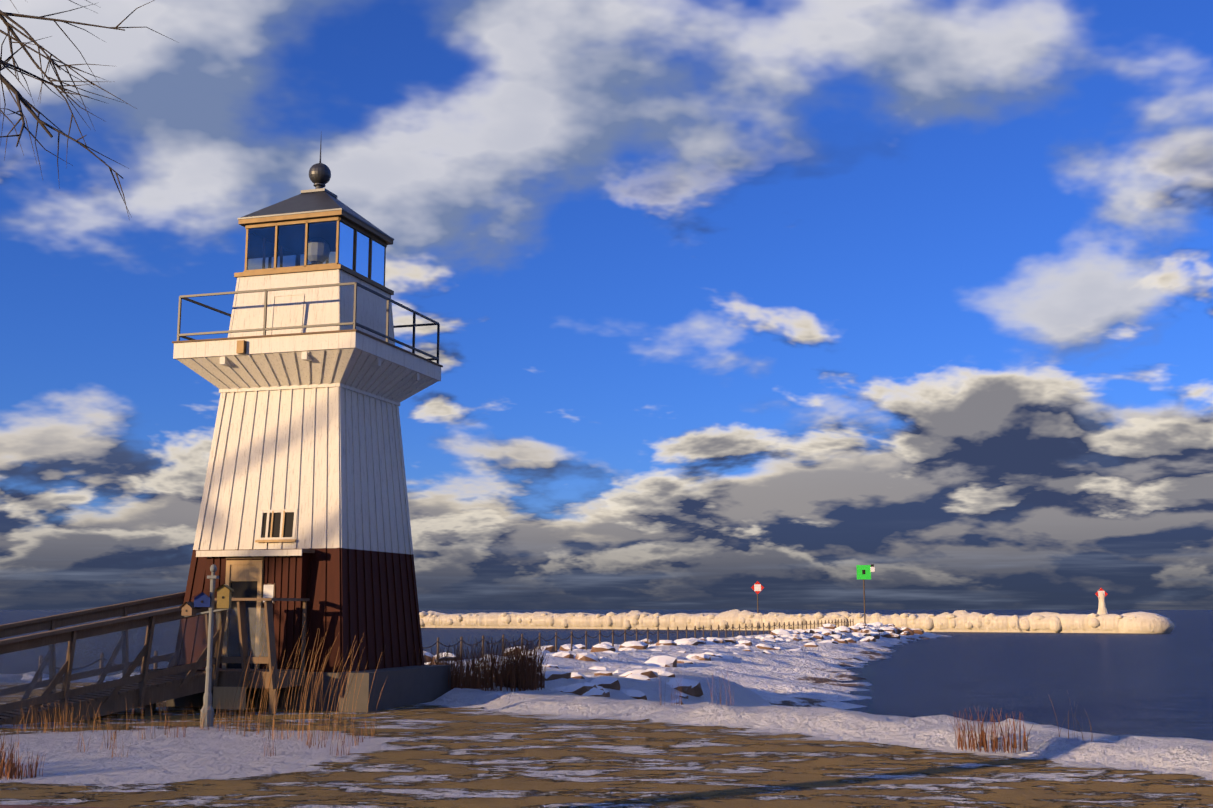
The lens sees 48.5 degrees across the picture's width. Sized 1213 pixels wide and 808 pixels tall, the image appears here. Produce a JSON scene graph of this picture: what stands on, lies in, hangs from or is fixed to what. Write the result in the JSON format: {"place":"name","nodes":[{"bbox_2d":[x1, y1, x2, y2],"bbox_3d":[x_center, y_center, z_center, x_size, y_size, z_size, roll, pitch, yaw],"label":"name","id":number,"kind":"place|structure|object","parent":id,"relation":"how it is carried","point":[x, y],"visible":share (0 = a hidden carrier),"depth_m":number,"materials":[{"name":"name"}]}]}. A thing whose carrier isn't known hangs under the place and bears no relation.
{"place":"outdoors","nodes":[
{"label":"outdoors","id":0,"kind":"place"},
{"bbox_2d":[0,805,108,807],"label":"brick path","id":1,"kind":"structure","parent":0,"point":[17,806],"depth_m":12.96,"materials":[{"name":"brown brick"}]},
{"bbox_2d":[0,668,1212,807],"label":"ground","id":2,"kind":"structure","parent":0,"point":[546,747],"depth_m":17.25,"materials":[{"name":"white snow"}]},
{"bbox_2d":[0,0,178,217],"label":"bare tree","id":3,"kind":"object","parent":2,"relation":"on","point":[12,88],"visible":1,"depth_m":8.23,"materials":[{"name":"brown plant"}]},
{"bbox_2d":[0,591,309,724],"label":"access ramp","id":4,"kind":"structure","parent":2,"relation":"on","point":[146,687],"depth_m":24.76,"materials":[{"name":"grey wood"}]},
{"bbox_2d":[179,564,233,726],"bbox_3d":[-6.736,4.035,22.564,0.898,2.685,0.364,0,-9,2],"label":"birdhouse post","id":5,"kind":"object","parent":2,"relation":"on","point":[224,595],"visible":0.96,"depth_m":22.59,"materials":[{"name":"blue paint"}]},
{"bbox_2d":[166,143,450,711],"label":"lighthouse tower","id":6,"kind":"structure","parent":2,"relation":"on","point":[314,374],"depth_m":27.43,"materials":[{"name":"white paint"}]},
{"bbox_2d":[0,626,1092,779],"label":"dry grass tufts","id":7,"kind":"object","parent":2,"relation":"on","point":[524,672],"visible":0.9,"depth_m":21.50,"materials":[{"name":"brown plant"}]},
{"bbox_2d":[0,610,1212,740],"bbox_3d":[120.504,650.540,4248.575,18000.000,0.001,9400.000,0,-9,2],"label":"lake water","id":8,"kind":"structure","parent":0,"point":[1148,685],"depth_m":79.93,"materials":[{"name":"blue liquid"}]},
{"bbox_2d":[20,622,923,703],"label":"rocks","id":9,"kind":"object","parent":8,"relation":"in","point":[596,687],"visible":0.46,"depth_m":70.39,"materials":[{"name":"rock"},{"name":"snow"}]},
{"bbox_2d":[441,626,950,711],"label":"spit","id":10,"kind":"structure","parent":8,"relation":"in","point":[786,677],"depth_m":67.10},
{"bbox_2d":[37,619,853,681],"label":"wooden pilings","id":11,"kind":"object","parent":10,"relation":"on","point":[572,636],"visible":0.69,"depth_m":85.47,"materials":[{"name":"brown wood"}]},
{"bbox_2d":[856,564,874,623],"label":"green navigation sign","id":12,"kind":"object","parent":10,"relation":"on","point":[864,572],"visible":0.85,"depth_m":180.56,"materials":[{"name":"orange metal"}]},
{"bbox_2d":[419,609,1174,633],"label":"breakwater","id":13,"kind":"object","parent":8,"relation":"in","point":[1051,622],"depth_m":216.44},
{"bbox_2d":[751,581,763,612],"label":"navigation marker","id":14,"kind":"object","parent":13,"relation":"on","point":[757,587],"visible":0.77,"depth_m":223.96,"materials":[{"name":"metal"}]},
{"bbox_2d":[1095,588,1107,613],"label":"lighthouse","id":15,"kind":"object","parent":13,"relation":"on","point":[1101,594],"visible":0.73,"depth_m":197.37,"materials":[{"name":"white metal"}]},
{"bbox_2d":[0,0,1212,609],"label":"sky","id":16,"kind":"structure","parent":0,"point":[725,297],"materials":[{"name":"blue"}]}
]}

